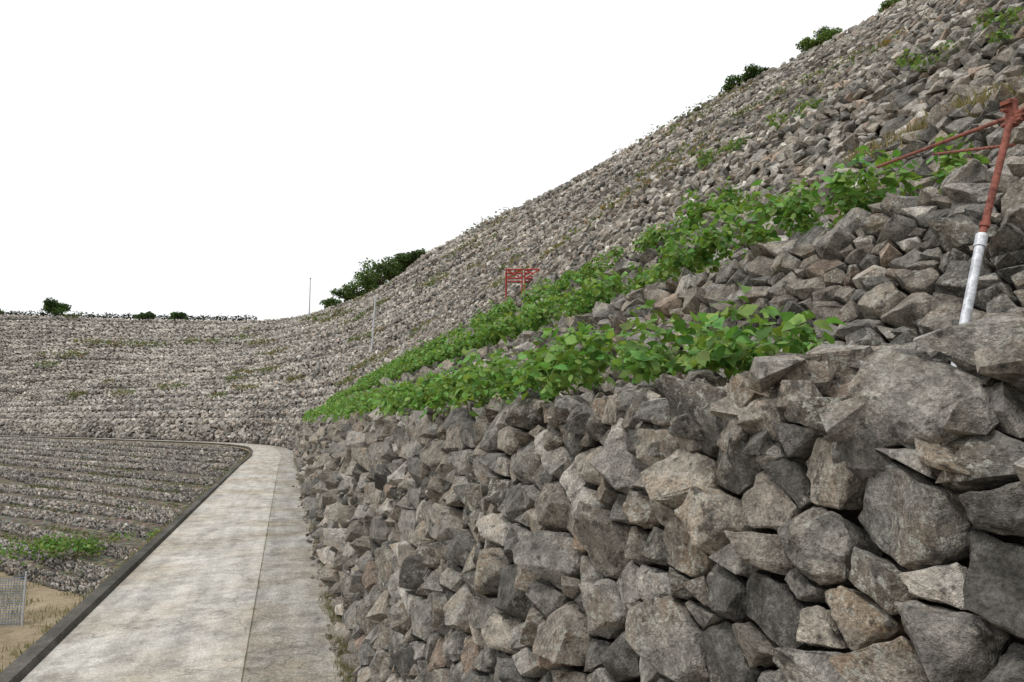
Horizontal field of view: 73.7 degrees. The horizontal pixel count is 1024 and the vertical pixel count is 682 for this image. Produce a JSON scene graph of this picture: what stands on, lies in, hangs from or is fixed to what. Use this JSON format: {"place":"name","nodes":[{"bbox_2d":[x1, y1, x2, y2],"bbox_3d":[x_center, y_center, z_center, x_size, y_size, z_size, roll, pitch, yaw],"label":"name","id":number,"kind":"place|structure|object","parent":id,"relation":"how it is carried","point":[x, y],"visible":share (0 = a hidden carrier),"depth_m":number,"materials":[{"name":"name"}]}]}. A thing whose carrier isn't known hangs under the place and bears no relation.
{"place":"outdoors","nodes":[
{"label":"outdoors","id":0,"kind":"place"},
{"bbox_2d":[0,438,240,671],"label":"terraced fields","id":1,"kind":"structure","parent":0,"point":[11,636],"depth_m":23.88,"materials":[{"name":"soil"}]},
{"bbox_2d":[0,571,27,625],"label":"net fence","id":2,"kind":"object","parent":1,"relation":"on","point":[18,600],"visible":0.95,"depth_m":17.01,"materials":[{"name":"metal"}]},
{"bbox_2d":[0,557,99,596],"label":"stone terrace wall","id":3,"kind":"structure","parent":1,"relation":"on","point":[13,566],"depth_m":21.21,"materials":[{"name":"grey stone"}]},
{"bbox_2d":[0,533,105,564],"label":"vegetable patch","id":4,"kind":"object","parent":1,"relation":"on","point":[84,544],"visible":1,"depth_m":22.43,"materials":[{"name":"green plant"}]},
{"bbox_2d":[0,537,116,583],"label":"stone terrace wall","id":5,"kind":"structure","parent":1,"relation":"on","point":[100,572],"depth_m":22.11,"materials":[{"name":"grey stone"}]},
{"bbox_2d":[0,519,136,560],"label":"stone terrace wall","id":6,"kind":"structure","parent":1,"relation":"on","point":[36,532],"depth_m":26.29,"materials":[{"name":"grey stone"}]},
{"bbox_2d":[0,506,158,539],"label":"stone terrace wall","id":7,"kind":"structure","parent":1,"relation":"on","point":[92,522],"depth_m":28.46,"materials":[{"name":"grey stone"}]},
{"bbox_2d":[0,494,174,525],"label":"stone terrace wall","id":8,"kind":"structure","parent":1,"relation":"on","point":[118,512],"depth_m":30.47,"materials":[{"name":"grey stone"}]},
{"bbox_2d":[0,484,181,517],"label":"stone terrace wall","id":9,"kind":"structure","parent":1,"relation":"on","point":[82,496],"depth_m":32.91,"materials":[{"name":"grey stone"}]},
{"bbox_2d":[0,472,197,503],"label":"stone terrace wall","id":10,"kind":"structure","parent":1,"relation":"on","point":[148,495],"depth_m":34.43,"materials":[{"name":"grey stone"}]},
{"bbox_2d":[0,465,206,495],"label":"stone terrace wall","id":11,"kind":"structure","parent":1,"relation":"on","point":[192,491],"depth_m":37.22,"materials":[{"name":"grey stone"}]},
{"bbox_2d":[0,457,217,485],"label":"stone terrace wall","id":12,"kind":"structure","parent":1,"relation":"on","point":[140,475],"depth_m":39.32,"materials":[{"name":"grey stone"}]},
{"bbox_2d":[0,452,228,477],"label":"stone terrace wall","id":13,"kind":"structure","parent":1,"relation":"on","point":[155,467],"depth_m":42.11,"materials":[{"name":"grey stone"}]},
{"bbox_2d":[0,448,234,470],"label":"stone terrace wall","id":14,"kind":"structure","parent":1,"relation":"on","point":[99,457],"depth_m":45.17,"materials":[{"name":"grey stone"}]},
{"bbox_2d":[0,437,238,451],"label":"stone terrace wall","id":15,"kind":"structure","parent":1,"relation":"on","point":[218,448],"depth_m":52.42,"materials":[{"name":"grey stone"}]},
{"bbox_2d":[0,444,241,463],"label":"stone terrace wall","id":16,"kind":"structure","parent":1,"relation":"on","point":[197,458],"depth_m":46.84,"materials":[{"name":"grey stone"}]},
{"bbox_2d":[0,440,245,457],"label":"stone terrace wall","id":17,"kind":"structure","parent":1,"relation":"on","point":[236,454],"depth_m":48.85,"materials":[{"name":"grey stone"}]},
{"bbox_2d":[0,436,252,681],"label":"path kerb","id":18,"kind":"structure","parent":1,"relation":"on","point":[22,666],"depth_m":6.10,"materials":[{"name":"concrete"}]},
{"bbox_2d":[108,527,160,542],"bbox_3d":[-12.458,6.532,22.971,1.903,0.397,1.010,2,-7,-18],"label":"vegetable patch","id":19,"kind":"object","parent":1,"relation":"on","point":[147,534],"visible":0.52,"depth_m":22.82,"materials":[{"name":"green plant"}]},
{"bbox_2d":[0,452,356,681],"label":"grass tufts","id":20,"kind":"object","parent":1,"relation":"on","point":[343,646],"visible":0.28,"depth_m":7.58,"materials":[{"name":"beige plant"}]},
{"bbox_2d":[0,435,349,681],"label":"concrete path","id":21,"kind":"structure","parent":0,"point":[179,603],"depth_m":5.94,"materials":[{"name":"grey concrete"}]},
{"bbox_2d":[292,452,354,677],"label":"dirt verge","id":22,"kind":"structure","parent":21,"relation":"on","point":[315,544],"depth_m":6.58,"materials":[{"name":"soil"}]},
{"bbox_2d":[0,0,884,320],"label":"sky","id":23,"kind":"structure","parent":0,"point":[212,158],"materials":[{"name":"white"}]},
{"bbox_2d":[0,0,1023,681],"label":"terraced hillside","id":24,"kind":"structure","parent":0,"point":[850,514],"depth_m":53.84,"materials":[{"name":"soil"}]},
{"bbox_2d":[41,297,71,315],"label":"ridge tree","id":25,"kind":"object","parent":24,"relation":"on","point":[53,306],"visible":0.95,"depth_m":98.39,"materials":[{"name":"green plant"}]},
{"bbox_2d":[0,309,256,320],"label":"stone wall","id":26,"kind":"structure","parent":24,"relation":"on","point":[129,315],"depth_m":98.16,"materials":[{"name":"grey stone"}]},
{"bbox_2d":[133,311,156,319],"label":"ridge tree","id":27,"kind":"object","parent":24,"relation":"on","point":[142,314],"visible":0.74,"depth_m":98.28,"materials":[{"name":"green plant"}]},
{"bbox_2d":[168,311,189,319],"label":"ridge tree","id":28,"kind":"object","parent":24,"relation":"on","point":[173,314],"visible":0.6,"depth_m":97.31,"materials":[{"name":"green plant"}]},
{"bbox_2d":[0,259,529,386],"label":"stone terrace wall","id":29,"kind":"structure","parent":24,"relation":"on","point":[460,298],"depth_m":55.48,"materials":[{"name":"grey stone"}]},
{"bbox_2d":[308,278,310,316],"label":"utility pole","id":30,"kind":"object","parent":24,"relation":"on","point":[309,297],"visible":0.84,"depth_m":82.95,"materials":[{"name":"metal"}]},
{"bbox_2d":[0,189,635,382],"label":"stone terrace wall","id":31,"kind":"structure","parent":24,"relation":"on","point":[525,258],"depth_m":58.33,"materials":[{"name":"grey stone"}]},
{"bbox_2d":[319,296,342,307],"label":"ridge tree","id":32,"kind":"object","parent":24,"relation":"on","point":[328,302],"visible":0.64,"depth_m":83.18,"materials":[{"name":"green plant"}]},
{"bbox_2d":[329,288,354,302],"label":"ridge tree","id":33,"kind":"object","parent":24,"relation":"on","point":[339,294],"visible":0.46,"depth_m":80.28,"materials":[{"name":"green plant"}]},
{"bbox_2d":[340,280,367,299],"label":"ridge tree","id":34,"kind":"object","parent":24,"relation":"on","point":[349,290],"visible":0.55,"depth_m":78.50,"materials":[{"name":"green plant"}]},
{"bbox_2d":[350,268,387,292],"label":"ridge tree","id":35,"kind":"object","parent":24,"relation":"on","point":[357,277],"visible":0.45,"depth_m":76.06,"materials":[{"name":"green plant"}]},
{"bbox_2d":[371,296,375,350],"bbox_3d":[-9.350,-0.970,45.878,0.357,4.205,0.228,2,-7,-18],"label":"marker pole","id":36,"kind":"object","parent":24,"relation":"on","point":[373,325],"visible":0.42,"depth_m":45.85,"materials":[{"name":"metal"}]},
{"bbox_2d":[359,257,394,289],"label":"ridge tree","id":37,"kind":"object","parent":24,"relation":"on","point":[373,277],"visible":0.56,"depth_m":74.62,"materials":[{"name":"green plant"}]},
{"bbox_2d":[372,259,397,279],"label":"ridge tree","id":38,"kind":"object","parent":24,"relation":"on","point":[380,267],"visible":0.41,"depth_m":72.06,"materials":[{"name":"green plant"}]},
{"bbox_2d":[0,87,777,345],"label":"stone terrace wall","id":39,"kind":"structure","parent":24,"relation":"on","point":[445,267],"depth_m":62.81,"materials":[{"name":"grey stone"}]},
{"bbox_2d":[381,253,411,275],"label":"ridge tree","id":40,"kind":"object","parent":24,"relation":"on","point":[402,266],"visible":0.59,"depth_m":70.40,"materials":[{"name":"green plant"}]},
{"bbox_2d":[394,252,415,265],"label":"ridge tree","id":41,"kind":"object","parent":24,"relation":"on","point":[404,259],"visible":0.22,"depth_m":68.73,"materials":[{"name":"green plant"}]},
{"bbox_2d":[405,248,426,260],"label":"ridge tree","id":42,"kind":"object","parent":24,"relation":"on","point":[415,254],"visible":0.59,"depth_m":66.55,"materials":[{"name":"green plant"}]},
{"bbox_2d":[0,68,845,366],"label":"stone terrace wall","id":43,"kind":"structure","parent":24,"relation":"on","point":[428,296],"depth_m":46.69,"materials":[{"name":"grey stone"}]},
{"bbox_2d":[0,49,870,361],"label":"stone terrace wall","id":44,"kind":"structure","parent":24,"relation":"on","point":[764,107],"depth_m":42.40,"materials":[{"name":"grey stone"}]},
{"bbox_2d":[0,7,913,333],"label":"stone terrace wall","id":45,"kind":"structure","parent":24,"relation":"on","point":[500,225],"depth_m":57.36,"materials":[{"name":"grey stone"}]},
{"bbox_2d":[0,0,917,324],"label":"stone terrace wall","id":46,"kind":"structure","parent":24,"relation":"on","point":[678,120],"depth_m":58.96,"materials":[{"name":"grey stone"}]},
{"bbox_2d":[0,0,921,326],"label":"stone terrace wall","id":47,"kind":"structure","parent":24,"relation":"on","point":[558,188],"depth_m":55.09,"materials":[{"name":"grey stone"}]},
{"bbox_2d":[0,14,922,352],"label":"stone terrace wall","id":48,"kind":"structure","parent":24,"relation":"on","point":[608,182],"depth_m":48.88,"materials":[{"name":"grey stone"}]},
{"bbox_2d":[0,0,924,330],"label":"stone terrace wall","id":49,"kind":"structure","parent":24,"relation":"on","point":[178,328],"depth_m":91.92,"materials":[{"name":"grey stone"}]},
{"bbox_2d":[0,0,926,337],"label":"stone terrace wall","id":50,"kind":"structure","parent":24,"relation":"on","point":[784,76],"depth_m":55.09,"materials":[{"name":"grey stone"}]},
{"bbox_2d":[0,0,930,341],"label":"stone terrace wall","id":51,"kind":"structure","parent":24,"relation":"on","point":[654,148],"depth_m":44.81,"materials":[{"name":"grey stone"}]},
{"bbox_2d":[0,0,944,349],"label":"stone terrace wall","id":52,"kind":"structure","parent":24,"relation":"on","point":[886,28],"depth_m":42.46,"materials":[{"name":"grey stone"}]},
{"bbox_2d":[0,0,946,575],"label":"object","id":53,"kind":"object","parent":24,"relation":"on","point":[436,278],"visible":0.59,"depth_m":41.16,"materials":[{"name":"green plant"}]},
{"bbox_2d":[0,0,948,357],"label":"stone terrace wall","id":54,"kind":"structure","parent":24,"relation":"on","point":[562,214],"depth_m":48.15,"materials":[{"name":"grey stone"}]},
{"bbox_2d":[0,0,954,371],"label":"stone terrace wall","id":55,"kind":"structure","parent":24,"relation":"on","point":[384,324],"depth_m":52.23,"materials":[{"name":"grey stone"}]},
{"bbox_2d":[0,11,957,391],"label":"stone terrace wall","id":56,"kind":"structure","parent":24,"relation":"on","point":[330,367],"depth_m":48.44,"materials":[{"name":"grey stone"}]},
{"bbox_2d":[0,0,961,376],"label":"stone terrace wall","id":57,"kind":"structure","parent":24,"relation":"on","point":[532,246],"depth_m":54.55,"materials":[{"name":"grey stone"}]},
{"bbox_2d":[0,9,978,403],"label":"stone terrace wall","id":58,"kind":"structure","parent":24,"relation":"on","point":[666,181],"depth_m":13.13,"materials":[{"name":"grey stone"}]},
{"bbox_2d":[0,0,985,397],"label":"stone terrace wall","id":59,"kind":"structure","parent":24,"relation":"on","point":[962,6],"depth_m":29.16,"materials":[{"name":"grey stone"}]},
{"bbox_2d":[0,346,1023,681],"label":"stone terrace wall","id":60,"kind":"structure","parent":24,"relation":"on","point":[500,576],"depth_m":1.50,"materials":[{"name":"grey stone"}]},
{"bbox_2d":[0,156,1023,419],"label":"stone terrace wall","id":61,"kind":"structure","parent":24,"relation":"on","point":[852,274],"depth_m":2.24,"materials":[{"name":"grey stone"}]},
{"bbox_2d":[0,0,1023,408],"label":"stone terrace wall","id":62,"kind":"structure","parent":24,"relation":"on","point":[796,148],"depth_m":5.43,"materials":[{"name":"grey stone"}]},
{"bbox_2d":[0,77,1023,413],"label":"stone terrace wall","id":63,"kind":"structure","parent":24,"relation":"on","point":[944,119],"depth_m":3.62,"materials":[{"name":"grey stone"}]},
{"bbox_2d":[505,269,539,298],"bbox_3d":[0.208,-1.015,12.376,0.652,0.536,0.331,0,-7,1],"label":"red steel frame","id":64,"kind":"object","parent":24,"relation":"on","point":[517,277],"visible":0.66,"depth_m":12.24,"materials":[{"name":"paint"}]},
{"bbox_2d":[357,176,763,383],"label":"potato plants","id":65,"kind":"object","parent":24,"relation":"on","point":[651,238],"visible":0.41,"depth_m":7.05,"materials":[{"name":"green plant"}]},
{"bbox_2d":[301,281,845,422],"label":"potato plants","id":66,"kind":"object","parent":24,"relation":"on","point":[555,370],"visible":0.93,"depth_m":2.33,"materials":[{"name":"green plant"}]},
{"bbox_2d":[292,312,1023,681],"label":"loose stones","id":67,"kind":"object","parent":24,"relation":"on","point":[988,350],"visible":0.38,"depth_m":1.24,"materials":[{"name":"grey stone"}]},
{"bbox_2d":[326,129,989,403],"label":"potato plants","id":68,"kind":"object","parent":24,"relation":"on","point":[847,198],"visible":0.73,"depth_m":3.46,"materials":[{"name":"green plant"}]},
{"bbox_2d":[694,125,771,169],"bbox_3d":[3.256,-2.694,9.537,1.054,0.336,1.616,2,-7,-18],"label":"hillside shrub","id":69,"kind":"object","parent":24,"relation":"on","point":[737,144],"visible":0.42,"depth_m":9.73,"materials":[{"name":"green plant"}]},
{"bbox_2d":[721,74,746,92],"bbox_3d":[14.400,-16.332,44.141,2.156,1.081,2.234,2,-7,-18],"label":"ridge bush","id":70,"kind":"object","parent":24,"relation":"on","point":[729,83],"visible":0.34,"depth_m":43.55,"materials":[{"name":"green plant"}]},
{"bbox_2d":[736,63,768,83],"bbox_3d":[15.231,-16.741,43.301,2.166,1.290,2.217,2,-7,-18],"label":"ridge bush","id":71,"kind":"object","parent":24,"relation":"on","point":[753,72],"visible":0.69,"depth_m":42.86,"materials":[{"name":"green plant"}]},
{"bbox_2d":[765,87,843,130],"bbox_3d":[2.724,-2.096,6.191,0.411,0.222,0.830,6,-9,-43],"label":"hillside shrub","id":72,"kind":"object","parent":24,"relation":"on","point":[802,107],"visible":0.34,"depth_m":6.25,"materials":[{"name":"green plant"}]},
{"bbox_2d":[795,36,826,52],"bbox_3d":[17.779,-17.453,40.639,1.741,1.004,2.010,-1,-7,8],"label":"ridge bush","id":73,"kind":"object","parent":24,"relation":"on","point":[806,43],"visible":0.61,"depth_m":40.14,"materials":[{"name":"green plant"}]},
{"bbox_2d":[813,25,842,43],"bbox_3d":[18.538,-17.813,40.020,2.025,1.332,1.829,2,-7,-18],"label":"ridge bush","id":74,"kind":"object","parent":24,"relation":"on","point":[827,34],"visible":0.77,"depth_m":39.56,"materials":[{"name":"green plant"}]},
{"bbox_2d":[875,0,901,13],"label":"ridge bush","id":75,"kind":"object","parent":24,"relation":"on","point":[885,3],"visible":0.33,"depth_m":37.59,"materials":[{"name":"green plant"}]},
{"bbox_2d":[805,72,1023,187],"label":"dry grass tuft","id":76,"kind":"object","parent":24,"relation":"on","point":[982,98],"visible":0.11,"depth_m":3.41,"materials":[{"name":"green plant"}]},
{"bbox_2d":[876,98,1023,366],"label":"rail support pole","id":77,"kind":"object","parent":24,"relation":"on","point":[1013,117],"visible":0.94,"depth_m":1.37,"materials":[{"name":"metal"}]},
{"bbox_2d":[895,7,1004,74],"bbox_3d":[2.874,-1.905,4.410,0.534,0.158,0.659,2,-7,-18],"label":"hillside shrub","id":78,"kind":"object","parent":24,"relation":"on","point":[987,22],"visible":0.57,"depth_m":4.50,"materials":[{"name":"green plant"}]},
{"bbox_2d":[986,6,1023,46],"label":"hillside shrub","id":79,"kind":"object","parent":24,"relation":"on","point":[1000,34],"visible":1,"depth_m":3.90,"materials":[{"name":"green plant"}]}
]}

